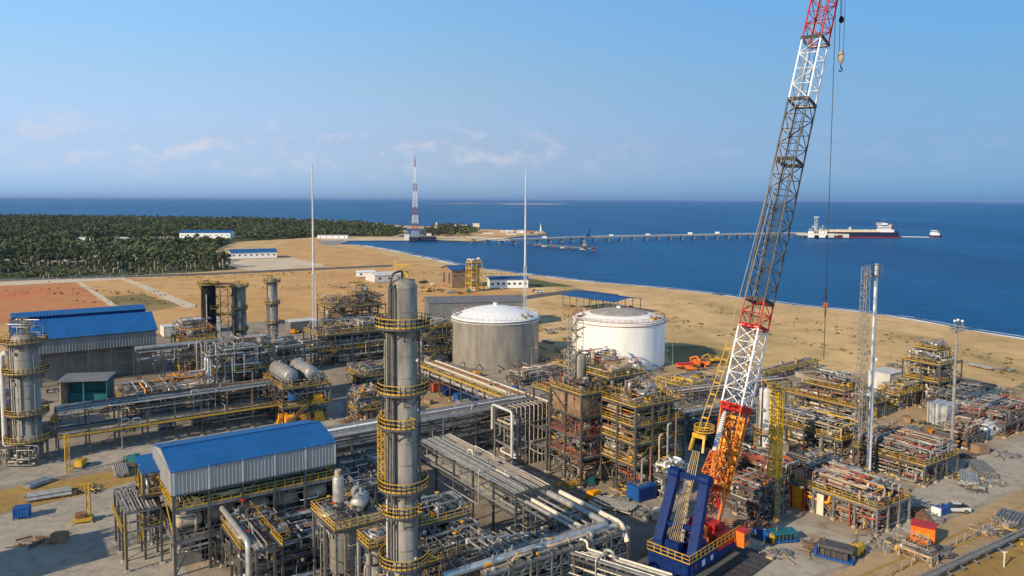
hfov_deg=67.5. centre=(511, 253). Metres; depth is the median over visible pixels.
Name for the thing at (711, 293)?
surf foam
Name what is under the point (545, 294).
coast road
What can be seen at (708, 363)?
excavator
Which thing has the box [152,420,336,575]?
compressor house
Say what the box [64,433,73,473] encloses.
stair tower
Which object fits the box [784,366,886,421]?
pipe module
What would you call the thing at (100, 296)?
plot path
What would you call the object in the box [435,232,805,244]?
jetty
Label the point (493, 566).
pipe maze
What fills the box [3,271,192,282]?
fence
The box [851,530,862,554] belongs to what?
generator
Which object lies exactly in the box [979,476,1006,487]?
scrap heap
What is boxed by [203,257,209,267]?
tree
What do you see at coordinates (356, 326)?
process module
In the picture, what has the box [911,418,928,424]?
scrap heap
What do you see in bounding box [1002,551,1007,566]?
marker post
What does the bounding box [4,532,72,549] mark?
scrap heap
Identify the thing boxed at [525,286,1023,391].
beach
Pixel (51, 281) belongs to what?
plot path
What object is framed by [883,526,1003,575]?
wheel track
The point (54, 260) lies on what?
forest clearing
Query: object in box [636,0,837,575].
crawler crane
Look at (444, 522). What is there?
pipe module
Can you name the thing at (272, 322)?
process tower
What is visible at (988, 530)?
scrap heap
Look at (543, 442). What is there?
pipe rack
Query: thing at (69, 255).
tree
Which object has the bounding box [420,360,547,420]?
pipe rack
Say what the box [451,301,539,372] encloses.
storage tank
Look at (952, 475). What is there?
scrap heap
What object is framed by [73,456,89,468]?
machine skid
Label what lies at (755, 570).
crane mat
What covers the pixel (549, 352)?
sandy lot
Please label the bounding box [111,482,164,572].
pipe rack
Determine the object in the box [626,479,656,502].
container
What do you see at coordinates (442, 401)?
sandy lot
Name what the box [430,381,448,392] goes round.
container
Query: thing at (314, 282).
lightning mast
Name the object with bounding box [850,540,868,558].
machine skid
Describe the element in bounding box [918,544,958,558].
scrap heap
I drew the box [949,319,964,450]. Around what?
floodlight mast
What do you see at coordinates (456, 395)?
container
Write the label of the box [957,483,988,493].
scrap heap
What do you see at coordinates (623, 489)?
scrap heap
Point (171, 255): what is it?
tree
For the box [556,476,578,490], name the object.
scrap heap
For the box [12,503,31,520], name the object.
container
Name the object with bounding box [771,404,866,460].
pipe module
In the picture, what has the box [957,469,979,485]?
pipe stack
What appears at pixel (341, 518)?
vessel platform
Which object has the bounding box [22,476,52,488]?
pipe stack
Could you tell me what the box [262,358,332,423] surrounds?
drum deck
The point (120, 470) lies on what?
pipe stack
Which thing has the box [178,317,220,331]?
container
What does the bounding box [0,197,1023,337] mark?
sea
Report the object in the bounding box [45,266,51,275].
tree
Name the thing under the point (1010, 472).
site road
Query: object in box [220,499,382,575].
pipe module
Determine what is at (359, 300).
process module
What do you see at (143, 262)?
tree
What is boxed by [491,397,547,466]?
rack
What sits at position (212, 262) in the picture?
tree
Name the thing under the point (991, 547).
pipeline
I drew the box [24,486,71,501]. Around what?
pipe stack
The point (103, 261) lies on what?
tree
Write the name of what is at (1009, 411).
pipe module
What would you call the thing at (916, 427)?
pipe stack
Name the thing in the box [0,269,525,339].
sandy ground
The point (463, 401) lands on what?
pipe stack
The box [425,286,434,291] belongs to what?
excavator
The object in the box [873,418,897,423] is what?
scrap heap
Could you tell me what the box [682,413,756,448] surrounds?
pipe module
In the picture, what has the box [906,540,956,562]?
scrap heap
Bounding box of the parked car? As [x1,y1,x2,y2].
[947,501,970,513]
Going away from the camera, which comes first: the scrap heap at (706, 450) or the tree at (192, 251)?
the scrap heap at (706, 450)
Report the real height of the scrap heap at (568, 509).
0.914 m
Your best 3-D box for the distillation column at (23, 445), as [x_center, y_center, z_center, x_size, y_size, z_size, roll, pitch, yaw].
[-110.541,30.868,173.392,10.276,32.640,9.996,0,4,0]
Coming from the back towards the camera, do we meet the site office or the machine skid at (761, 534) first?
the site office
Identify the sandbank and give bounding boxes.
[434,203,486,203]
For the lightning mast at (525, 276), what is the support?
on the ground at (838, 316)
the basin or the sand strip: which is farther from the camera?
the basin
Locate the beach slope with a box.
[354,246,1020,345]
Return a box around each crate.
[50,530,69,542]
[424,398,432,404]
[554,347,562,352]
[651,507,670,520]
[788,442,803,451]
[902,414,910,423]
[970,442,989,454]
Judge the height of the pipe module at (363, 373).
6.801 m
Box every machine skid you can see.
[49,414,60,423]
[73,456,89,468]
[157,422,172,429]
[290,329,297,333]
[473,370,483,375]
[547,329,554,333]
[582,476,595,486]
[585,487,600,500]
[750,526,770,543]
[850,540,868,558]
[927,427,936,434]
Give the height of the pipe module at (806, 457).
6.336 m
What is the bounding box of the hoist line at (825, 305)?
[823,14,835,358]
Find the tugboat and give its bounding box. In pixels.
[929,230,941,236]
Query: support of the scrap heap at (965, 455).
on the site road at (1010, 472)
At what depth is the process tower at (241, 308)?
290.72 m
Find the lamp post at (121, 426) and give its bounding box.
[121,407,128,449]
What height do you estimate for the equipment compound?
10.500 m
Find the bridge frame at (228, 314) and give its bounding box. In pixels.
[215,282,235,337]
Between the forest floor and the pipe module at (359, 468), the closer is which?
the pipe module at (359, 468)
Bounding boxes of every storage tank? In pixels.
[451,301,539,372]
[572,304,665,373]
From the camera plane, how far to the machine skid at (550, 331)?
341.98 m
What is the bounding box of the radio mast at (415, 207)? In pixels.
[411,159,418,235]
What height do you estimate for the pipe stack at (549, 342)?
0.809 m
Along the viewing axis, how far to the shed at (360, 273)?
589.81 m
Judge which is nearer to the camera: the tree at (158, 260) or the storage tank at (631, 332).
the storage tank at (631, 332)
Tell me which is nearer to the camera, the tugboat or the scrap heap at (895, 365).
the scrap heap at (895, 365)
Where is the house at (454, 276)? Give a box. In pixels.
[441,264,478,287]
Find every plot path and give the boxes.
[0,277,125,285]
[78,282,117,305]
[123,279,198,307]
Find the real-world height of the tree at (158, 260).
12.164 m
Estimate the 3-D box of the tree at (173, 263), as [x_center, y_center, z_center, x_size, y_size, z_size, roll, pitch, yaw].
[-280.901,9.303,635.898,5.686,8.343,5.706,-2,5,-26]
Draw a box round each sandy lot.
[421,393,508,422]
[539,318,572,363]
[660,362,722,376]
[860,371,1023,439]
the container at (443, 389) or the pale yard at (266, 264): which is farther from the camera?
the pale yard at (266, 264)
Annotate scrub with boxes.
[5,271,1016,379]
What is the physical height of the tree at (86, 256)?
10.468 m
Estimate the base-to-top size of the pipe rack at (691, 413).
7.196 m
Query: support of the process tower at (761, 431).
on the yard at (642, 530)
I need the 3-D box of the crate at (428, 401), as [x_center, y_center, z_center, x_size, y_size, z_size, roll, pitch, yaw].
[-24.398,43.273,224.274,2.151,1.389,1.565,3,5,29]
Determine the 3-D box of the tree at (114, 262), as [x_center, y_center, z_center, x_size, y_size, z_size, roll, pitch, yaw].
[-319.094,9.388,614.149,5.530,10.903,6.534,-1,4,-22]
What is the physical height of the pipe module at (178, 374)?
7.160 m
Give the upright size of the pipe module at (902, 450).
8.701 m
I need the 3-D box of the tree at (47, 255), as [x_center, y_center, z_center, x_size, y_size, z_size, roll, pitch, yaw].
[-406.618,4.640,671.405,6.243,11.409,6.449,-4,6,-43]
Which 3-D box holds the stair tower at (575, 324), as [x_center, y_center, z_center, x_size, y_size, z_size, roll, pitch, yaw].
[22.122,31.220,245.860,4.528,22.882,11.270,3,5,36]
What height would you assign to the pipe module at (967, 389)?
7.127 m
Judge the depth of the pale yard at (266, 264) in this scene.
697.43 m
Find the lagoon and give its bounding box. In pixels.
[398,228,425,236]
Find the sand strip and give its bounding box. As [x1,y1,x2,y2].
[0,468,157,512]
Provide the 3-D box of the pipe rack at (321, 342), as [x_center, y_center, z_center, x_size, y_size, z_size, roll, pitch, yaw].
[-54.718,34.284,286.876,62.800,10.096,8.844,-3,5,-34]
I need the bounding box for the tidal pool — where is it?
[318,240,345,244]
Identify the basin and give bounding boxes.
[795,369,847,379]
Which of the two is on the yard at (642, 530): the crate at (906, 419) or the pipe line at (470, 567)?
the pipe line at (470, 567)
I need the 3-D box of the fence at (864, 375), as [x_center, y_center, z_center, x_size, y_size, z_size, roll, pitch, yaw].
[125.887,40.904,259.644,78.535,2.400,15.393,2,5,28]
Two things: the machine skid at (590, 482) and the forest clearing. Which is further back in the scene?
the forest clearing
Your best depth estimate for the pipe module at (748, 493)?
146.03 m
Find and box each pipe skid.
[876,376,924,410]
[882,527,938,567]
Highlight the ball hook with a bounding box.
[839,10,843,22]
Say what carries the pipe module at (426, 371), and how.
on the yard at (642, 530)
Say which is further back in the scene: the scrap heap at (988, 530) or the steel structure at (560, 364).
the steel structure at (560, 364)
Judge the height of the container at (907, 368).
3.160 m
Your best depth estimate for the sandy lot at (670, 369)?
270.10 m
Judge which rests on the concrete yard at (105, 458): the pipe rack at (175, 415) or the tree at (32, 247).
the pipe rack at (175, 415)
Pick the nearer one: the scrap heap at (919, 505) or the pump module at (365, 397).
the scrap heap at (919, 505)
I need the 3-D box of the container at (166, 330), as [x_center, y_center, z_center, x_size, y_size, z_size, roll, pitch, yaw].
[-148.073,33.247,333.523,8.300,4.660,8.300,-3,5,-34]
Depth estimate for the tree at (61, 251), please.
687.38 m
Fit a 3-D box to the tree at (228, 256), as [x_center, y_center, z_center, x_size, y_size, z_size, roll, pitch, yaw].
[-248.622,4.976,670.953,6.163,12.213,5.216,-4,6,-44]
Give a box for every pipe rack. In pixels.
[54,378,276,459]
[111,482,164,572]
[135,340,224,386]
[219,500,282,575]
[287,331,443,366]
[323,392,537,482]
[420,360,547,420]
[421,431,552,534]
[526,418,577,472]
[542,534,674,575]
[670,375,792,408]
[673,399,757,439]
[754,357,820,378]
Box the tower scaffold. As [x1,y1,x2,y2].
[465,257,482,290]
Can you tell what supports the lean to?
on the yard at (642, 530)
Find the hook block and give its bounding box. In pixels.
[838,1,844,71]
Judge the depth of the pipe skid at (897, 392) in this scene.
223.62 m
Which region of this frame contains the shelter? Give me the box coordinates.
[56,372,115,404]
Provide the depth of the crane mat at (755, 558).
128.24 m
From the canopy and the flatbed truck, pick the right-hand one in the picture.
the flatbed truck
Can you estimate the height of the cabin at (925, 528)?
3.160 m
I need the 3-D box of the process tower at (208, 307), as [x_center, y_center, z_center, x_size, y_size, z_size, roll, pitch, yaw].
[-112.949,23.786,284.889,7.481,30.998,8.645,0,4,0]
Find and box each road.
[0,265,391,280]
[524,289,618,298]
[807,438,1023,575]
[826,488,1023,575]
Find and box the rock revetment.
[439,234,546,238]
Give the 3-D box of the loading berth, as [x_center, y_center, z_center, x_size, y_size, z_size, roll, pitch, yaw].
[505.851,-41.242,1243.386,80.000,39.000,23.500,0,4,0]
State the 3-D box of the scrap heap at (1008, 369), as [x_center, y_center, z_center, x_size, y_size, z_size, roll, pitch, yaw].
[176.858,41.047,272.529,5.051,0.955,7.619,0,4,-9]
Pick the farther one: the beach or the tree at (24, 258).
the tree at (24, 258)
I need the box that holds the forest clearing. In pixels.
[5,255,136,263]
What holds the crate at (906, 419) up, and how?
on the sandy lot at (893, 414)
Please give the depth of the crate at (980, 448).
181.94 m
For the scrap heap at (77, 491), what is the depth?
154.90 m
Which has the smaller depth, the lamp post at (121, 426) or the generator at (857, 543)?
the generator at (857, 543)
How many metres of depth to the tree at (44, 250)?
704.68 m
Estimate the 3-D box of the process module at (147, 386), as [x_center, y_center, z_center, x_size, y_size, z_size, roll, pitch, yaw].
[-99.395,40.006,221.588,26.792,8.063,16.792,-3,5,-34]
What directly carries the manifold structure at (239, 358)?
on the yard at (642, 530)
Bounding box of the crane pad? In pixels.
[633,521,855,575]
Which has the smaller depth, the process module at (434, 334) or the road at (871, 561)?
the road at (871, 561)
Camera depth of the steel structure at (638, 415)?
159.15 m
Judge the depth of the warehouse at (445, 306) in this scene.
357.95 m
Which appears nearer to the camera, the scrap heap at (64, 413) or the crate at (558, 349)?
the scrap heap at (64, 413)
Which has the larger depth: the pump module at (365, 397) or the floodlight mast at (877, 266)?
the pump module at (365, 397)
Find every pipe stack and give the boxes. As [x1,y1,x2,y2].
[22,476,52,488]
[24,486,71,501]
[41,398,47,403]
[111,462,129,477]
[455,399,471,404]
[542,339,554,343]
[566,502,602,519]
[588,495,638,514]
[723,518,770,527]
[903,424,925,438]
[907,506,930,521]
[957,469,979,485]
[965,459,998,477]
[967,362,994,369]
[990,507,1023,525]
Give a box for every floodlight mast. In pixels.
[865,263,882,472]
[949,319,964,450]
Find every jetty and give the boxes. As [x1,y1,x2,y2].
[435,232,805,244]
[534,244,593,251]
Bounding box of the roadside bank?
[947,540,1023,575]
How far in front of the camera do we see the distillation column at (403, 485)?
100.27 m
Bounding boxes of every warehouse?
[9,304,157,387]
[179,230,233,238]
[228,248,276,258]
[424,295,525,328]
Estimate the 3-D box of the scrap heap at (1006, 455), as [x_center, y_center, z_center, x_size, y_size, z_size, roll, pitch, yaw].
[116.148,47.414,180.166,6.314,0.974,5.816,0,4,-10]
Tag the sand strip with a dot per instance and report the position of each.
(10, 498)
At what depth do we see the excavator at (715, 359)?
282.63 m
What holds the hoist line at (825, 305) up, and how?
hanging from the crawler crane
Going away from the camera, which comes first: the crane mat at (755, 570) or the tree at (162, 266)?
the crane mat at (755, 570)
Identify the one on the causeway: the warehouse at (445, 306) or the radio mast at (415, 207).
the radio mast at (415, 207)
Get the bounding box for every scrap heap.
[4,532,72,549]
[42,388,59,393]
[58,411,76,418]
[61,486,82,496]
[77,483,103,493]
[338,417,355,422]
[540,358,549,361]
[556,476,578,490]
[556,504,572,512]
[558,337,572,340]
[600,492,628,501]
[609,478,631,495]
[631,505,651,520]
[692,446,712,455]
[756,545,796,564]
[794,534,820,560]
[859,532,891,554]
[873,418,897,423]
[873,422,891,428]
[884,363,903,367]
[897,501,927,511]
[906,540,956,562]
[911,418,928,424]
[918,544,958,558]
[923,509,945,525]
[944,470,958,480]
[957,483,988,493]
[958,452,978,458]
[970,524,1000,536]
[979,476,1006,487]
[994,525,1023,544]
[995,450,1020,461]
[996,367,1021,371]
[1001,521,1023,529]
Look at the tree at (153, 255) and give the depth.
628.97 m
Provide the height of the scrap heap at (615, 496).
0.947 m
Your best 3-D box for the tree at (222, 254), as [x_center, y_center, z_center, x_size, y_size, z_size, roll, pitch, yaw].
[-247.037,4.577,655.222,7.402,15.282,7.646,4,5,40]
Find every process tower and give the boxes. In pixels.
[197,279,218,338]
[229,277,248,335]
[263,273,280,339]
[753,376,773,449]
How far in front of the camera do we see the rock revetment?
1236.23 m
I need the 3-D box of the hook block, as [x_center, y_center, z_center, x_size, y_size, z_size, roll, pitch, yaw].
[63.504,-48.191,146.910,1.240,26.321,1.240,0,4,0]
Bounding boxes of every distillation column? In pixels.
[0,317,52,465]
[375,260,429,575]
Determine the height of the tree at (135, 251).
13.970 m
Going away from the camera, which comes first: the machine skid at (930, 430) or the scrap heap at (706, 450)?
the scrap heap at (706, 450)
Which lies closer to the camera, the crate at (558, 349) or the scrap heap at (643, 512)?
the scrap heap at (643, 512)
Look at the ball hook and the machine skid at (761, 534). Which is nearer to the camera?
the machine skid at (761, 534)
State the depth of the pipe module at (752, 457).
160.06 m
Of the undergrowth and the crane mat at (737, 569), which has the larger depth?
the undergrowth
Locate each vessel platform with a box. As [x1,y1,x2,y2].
[310,469,385,575]
[356,523,386,575]
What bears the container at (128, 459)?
on the concrete yard at (105, 458)
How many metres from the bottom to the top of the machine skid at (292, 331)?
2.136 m
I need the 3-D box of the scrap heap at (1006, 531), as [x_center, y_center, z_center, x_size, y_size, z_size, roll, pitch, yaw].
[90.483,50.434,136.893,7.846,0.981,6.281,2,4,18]
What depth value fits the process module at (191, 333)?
266.87 m
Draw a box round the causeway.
[322,238,464,240]
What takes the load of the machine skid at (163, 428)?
on the yard at (642, 530)
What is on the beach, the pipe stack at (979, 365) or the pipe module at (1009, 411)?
the pipe stack at (979, 365)
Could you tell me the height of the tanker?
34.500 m
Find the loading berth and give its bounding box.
[796,217,848,237]
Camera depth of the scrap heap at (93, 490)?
157.04 m
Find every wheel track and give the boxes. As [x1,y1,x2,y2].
[859,504,1023,575]
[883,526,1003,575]
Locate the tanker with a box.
[810,218,898,237]
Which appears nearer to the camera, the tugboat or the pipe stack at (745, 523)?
the pipe stack at (745, 523)
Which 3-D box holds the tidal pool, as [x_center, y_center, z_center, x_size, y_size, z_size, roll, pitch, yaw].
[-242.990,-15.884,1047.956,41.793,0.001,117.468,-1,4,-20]
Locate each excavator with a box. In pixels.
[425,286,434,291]
[685,360,705,370]
[690,356,710,366]
[702,354,719,362]
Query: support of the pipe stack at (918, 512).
on the site road at (1010, 472)
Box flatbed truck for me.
[675,359,700,368]
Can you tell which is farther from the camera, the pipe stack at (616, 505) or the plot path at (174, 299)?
the plot path at (174, 299)
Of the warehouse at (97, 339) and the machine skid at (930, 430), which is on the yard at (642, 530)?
the warehouse at (97, 339)
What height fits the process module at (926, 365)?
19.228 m
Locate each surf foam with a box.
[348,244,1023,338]
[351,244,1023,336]
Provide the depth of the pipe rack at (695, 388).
228.63 m
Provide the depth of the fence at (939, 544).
133.62 m
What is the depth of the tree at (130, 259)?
631.19 m
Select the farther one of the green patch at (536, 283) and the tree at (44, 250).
the tree at (44, 250)
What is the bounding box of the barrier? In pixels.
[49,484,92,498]
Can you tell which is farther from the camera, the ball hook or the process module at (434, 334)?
the process module at (434, 334)
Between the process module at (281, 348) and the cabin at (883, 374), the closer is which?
the cabin at (883, 374)
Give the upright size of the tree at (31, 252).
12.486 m
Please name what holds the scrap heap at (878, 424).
on the sandy lot at (893, 414)
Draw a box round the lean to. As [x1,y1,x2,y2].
[134,453,162,559]
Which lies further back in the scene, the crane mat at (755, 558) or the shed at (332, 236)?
the shed at (332, 236)
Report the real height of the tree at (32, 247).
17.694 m
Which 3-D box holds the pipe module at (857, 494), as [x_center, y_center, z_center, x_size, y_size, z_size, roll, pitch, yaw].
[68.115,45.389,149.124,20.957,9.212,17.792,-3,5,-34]
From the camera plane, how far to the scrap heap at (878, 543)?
133.78 m
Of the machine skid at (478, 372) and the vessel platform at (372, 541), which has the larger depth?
the machine skid at (478, 372)
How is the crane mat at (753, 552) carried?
on the crane pad
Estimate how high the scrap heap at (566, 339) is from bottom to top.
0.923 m
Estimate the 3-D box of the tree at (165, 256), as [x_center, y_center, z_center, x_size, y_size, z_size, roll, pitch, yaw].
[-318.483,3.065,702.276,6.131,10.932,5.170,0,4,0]
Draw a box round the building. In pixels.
[501,229,512,232]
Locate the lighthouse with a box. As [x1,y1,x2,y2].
[537,224,543,233]
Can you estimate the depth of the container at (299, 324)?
342.84 m
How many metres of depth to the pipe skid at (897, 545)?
128.77 m
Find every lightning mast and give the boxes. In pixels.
[312,164,317,361]
[523,169,526,309]
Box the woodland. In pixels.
[421,222,479,235]
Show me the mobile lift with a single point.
(82, 516)
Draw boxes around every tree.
[0,260,4,271]
[5,250,13,258]
[20,255,27,265]
[27,244,36,258]
[28,250,34,257]
[34,251,42,265]
[39,248,49,261]
[44,253,51,264]
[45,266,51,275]
[56,253,62,264]
[59,250,64,263]
[67,253,72,264]
[72,254,80,263]
[82,254,88,263]
[99,258,106,272]
[107,251,113,258]
[110,259,117,272]
[114,253,121,269]
[126,257,133,268]
[131,248,138,261]
[140,260,146,270]
[150,252,156,270]
[155,257,161,270]
[158,263,165,270]
[161,251,168,262]
[169,251,174,260]
[170,261,176,269]
[172,253,179,261]
[183,255,189,267]
[189,248,196,255]
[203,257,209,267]
[208,259,217,269]
[219,250,227,267]
[226,253,231,266]
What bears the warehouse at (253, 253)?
on the sandy ground at (328, 256)
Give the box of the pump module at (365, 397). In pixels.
[346,382,382,420]
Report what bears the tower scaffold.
on the sandy ground at (295, 300)
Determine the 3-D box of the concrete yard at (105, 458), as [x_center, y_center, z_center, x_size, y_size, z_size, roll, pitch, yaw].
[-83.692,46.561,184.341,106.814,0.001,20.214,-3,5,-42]
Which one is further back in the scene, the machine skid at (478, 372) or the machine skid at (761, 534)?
the machine skid at (478, 372)
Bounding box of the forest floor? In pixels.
[0,219,404,278]
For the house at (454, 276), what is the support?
on the sandy ground at (295, 300)
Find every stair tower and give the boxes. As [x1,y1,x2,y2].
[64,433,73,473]
[567,317,585,372]
[764,380,787,523]
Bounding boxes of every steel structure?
[532,346,637,467]
[547,348,622,489]
[582,356,685,490]
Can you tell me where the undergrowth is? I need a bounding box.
[0,256,231,277]
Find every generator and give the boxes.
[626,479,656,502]
[768,526,797,543]
[814,537,855,565]
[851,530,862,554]
[931,502,950,515]
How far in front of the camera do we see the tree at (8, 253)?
675.97 m
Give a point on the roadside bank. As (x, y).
(992, 565)
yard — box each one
[0,316,1023,575]
[0,401,343,485]
[0,481,188,575]
[225,258,324,270]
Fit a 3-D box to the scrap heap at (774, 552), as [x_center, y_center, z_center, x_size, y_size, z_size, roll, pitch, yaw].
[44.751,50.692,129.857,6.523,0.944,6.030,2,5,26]
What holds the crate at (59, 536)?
on the concrete yard at (88, 548)
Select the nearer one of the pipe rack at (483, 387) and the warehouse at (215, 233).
the pipe rack at (483, 387)
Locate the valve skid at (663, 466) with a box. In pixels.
[646,455,691,499]
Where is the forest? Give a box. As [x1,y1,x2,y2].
[0,213,405,260]
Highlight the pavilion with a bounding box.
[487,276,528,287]
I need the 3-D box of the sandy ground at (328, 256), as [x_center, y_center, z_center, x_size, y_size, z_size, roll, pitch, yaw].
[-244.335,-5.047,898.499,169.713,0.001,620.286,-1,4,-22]
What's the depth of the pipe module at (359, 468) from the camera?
142.15 m
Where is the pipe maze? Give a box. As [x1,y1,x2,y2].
[439,510,630,575]
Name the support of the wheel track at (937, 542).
on the road at (871, 561)
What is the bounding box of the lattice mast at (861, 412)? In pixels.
[853,267,876,464]
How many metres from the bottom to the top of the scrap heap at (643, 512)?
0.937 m
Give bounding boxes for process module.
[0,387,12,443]
[114,373,211,416]
[171,316,215,373]
[185,377,242,426]
[267,335,304,369]
[303,314,387,367]
[317,281,385,337]
[417,315,452,365]
[901,337,962,401]
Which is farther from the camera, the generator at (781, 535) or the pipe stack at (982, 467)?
the pipe stack at (982, 467)
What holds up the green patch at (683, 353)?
on the beach
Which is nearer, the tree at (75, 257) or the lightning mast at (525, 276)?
the lightning mast at (525, 276)
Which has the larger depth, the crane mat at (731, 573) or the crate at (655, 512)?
the crate at (655, 512)
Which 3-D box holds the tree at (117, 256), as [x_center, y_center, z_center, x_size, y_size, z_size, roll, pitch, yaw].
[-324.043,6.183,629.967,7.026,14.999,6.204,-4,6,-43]
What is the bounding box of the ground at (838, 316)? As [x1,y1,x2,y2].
[0,217,1023,373]
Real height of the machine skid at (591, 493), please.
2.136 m
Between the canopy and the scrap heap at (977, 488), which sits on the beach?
the canopy
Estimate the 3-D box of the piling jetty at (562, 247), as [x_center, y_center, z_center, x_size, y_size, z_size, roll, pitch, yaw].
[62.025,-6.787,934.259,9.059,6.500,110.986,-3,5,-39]
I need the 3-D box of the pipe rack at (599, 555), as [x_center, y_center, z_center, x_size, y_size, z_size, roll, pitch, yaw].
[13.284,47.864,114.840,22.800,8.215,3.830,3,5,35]
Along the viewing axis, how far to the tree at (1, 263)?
605.28 m
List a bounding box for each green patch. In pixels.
[528,278,570,286]
[667,345,757,365]
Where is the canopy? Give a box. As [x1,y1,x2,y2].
[561,291,641,310]
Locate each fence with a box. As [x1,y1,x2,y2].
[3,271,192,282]
[761,363,1023,395]
[884,506,1022,575]
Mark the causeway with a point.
(374, 239)
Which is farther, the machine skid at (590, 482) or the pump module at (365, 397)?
the pump module at (365, 397)
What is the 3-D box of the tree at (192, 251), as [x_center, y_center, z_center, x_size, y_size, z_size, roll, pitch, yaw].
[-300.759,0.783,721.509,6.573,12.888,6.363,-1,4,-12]
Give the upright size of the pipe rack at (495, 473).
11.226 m
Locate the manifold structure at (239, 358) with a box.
[188,332,279,415]
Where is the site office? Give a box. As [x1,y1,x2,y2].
[972,416,1003,436]
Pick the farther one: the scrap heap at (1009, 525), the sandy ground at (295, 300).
the sandy ground at (295, 300)
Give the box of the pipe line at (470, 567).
[441,485,630,575]
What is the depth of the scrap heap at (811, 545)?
132.54 m
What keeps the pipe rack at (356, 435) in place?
on the yard at (642, 530)
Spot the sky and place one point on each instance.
(595, 99)
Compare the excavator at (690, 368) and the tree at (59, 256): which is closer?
the excavator at (690, 368)
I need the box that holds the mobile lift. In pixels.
[71,482,95,525]
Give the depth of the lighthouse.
1341.35 m
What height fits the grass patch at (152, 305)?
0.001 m
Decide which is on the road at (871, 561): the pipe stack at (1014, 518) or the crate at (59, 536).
the pipe stack at (1014, 518)
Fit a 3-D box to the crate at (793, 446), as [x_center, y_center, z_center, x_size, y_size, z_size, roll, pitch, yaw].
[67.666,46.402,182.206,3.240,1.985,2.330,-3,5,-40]
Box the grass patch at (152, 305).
[104,294,180,310]
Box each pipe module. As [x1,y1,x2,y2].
[154,370,205,382]
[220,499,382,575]
[324,447,385,509]
[345,358,387,386]
[418,490,489,575]
[421,367,443,386]
[505,362,566,386]
[667,370,723,397]
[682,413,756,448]
[715,467,790,520]
[726,443,804,492]
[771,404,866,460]
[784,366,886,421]
[786,447,850,477]
[790,458,912,536]
[851,424,958,487]
[919,380,1008,410]
[932,415,988,449]
[955,394,1023,438]
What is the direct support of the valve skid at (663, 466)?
on the yard at (642, 530)
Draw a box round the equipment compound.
[404,233,436,240]
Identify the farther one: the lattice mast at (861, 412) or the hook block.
the lattice mast at (861, 412)
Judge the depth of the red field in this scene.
455.37 m
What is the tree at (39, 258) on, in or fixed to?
on the forest floor
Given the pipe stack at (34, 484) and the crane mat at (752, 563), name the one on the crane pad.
the crane mat at (752, 563)
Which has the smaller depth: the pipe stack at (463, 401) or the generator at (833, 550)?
the generator at (833, 550)
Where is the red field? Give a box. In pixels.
[0,283,107,321]
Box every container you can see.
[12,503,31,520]
[121,453,139,463]
[160,323,183,336]
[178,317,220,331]
[285,317,316,331]
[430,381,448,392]
[441,385,466,396]
[453,391,471,401]
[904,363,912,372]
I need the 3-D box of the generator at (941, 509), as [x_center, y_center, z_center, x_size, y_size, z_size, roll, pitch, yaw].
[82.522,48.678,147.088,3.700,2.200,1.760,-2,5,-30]
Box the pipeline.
[917,527,1023,575]
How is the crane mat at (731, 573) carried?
on the crane pad
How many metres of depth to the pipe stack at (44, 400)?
222.47 m
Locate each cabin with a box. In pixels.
[868,367,905,388]
[910,518,936,543]
[927,399,958,425]
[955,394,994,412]
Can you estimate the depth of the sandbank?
10134.89 m
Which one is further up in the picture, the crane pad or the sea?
the sea
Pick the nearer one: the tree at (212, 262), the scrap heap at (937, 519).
the scrap heap at (937, 519)
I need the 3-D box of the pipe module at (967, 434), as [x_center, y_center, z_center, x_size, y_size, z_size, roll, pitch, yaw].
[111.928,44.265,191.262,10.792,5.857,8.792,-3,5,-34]
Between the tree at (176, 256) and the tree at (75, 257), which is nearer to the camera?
the tree at (75, 257)
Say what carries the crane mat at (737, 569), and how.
on the crane pad
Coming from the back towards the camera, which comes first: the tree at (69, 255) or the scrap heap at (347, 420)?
the tree at (69, 255)
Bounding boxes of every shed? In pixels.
[317,235,348,237]
[356,270,374,276]
[365,271,403,282]
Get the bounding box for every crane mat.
[724,570,744,575]
[730,566,754,575]
[732,548,770,565]
[735,546,775,561]
[736,562,759,573]
[741,557,764,569]
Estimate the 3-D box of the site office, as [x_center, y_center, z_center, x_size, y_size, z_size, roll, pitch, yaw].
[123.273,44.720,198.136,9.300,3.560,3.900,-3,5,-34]
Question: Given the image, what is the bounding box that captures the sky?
[0,0,1023,201]
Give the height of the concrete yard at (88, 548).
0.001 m
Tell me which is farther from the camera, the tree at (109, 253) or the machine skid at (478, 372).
the tree at (109, 253)
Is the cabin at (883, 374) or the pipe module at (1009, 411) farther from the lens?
the cabin at (883, 374)

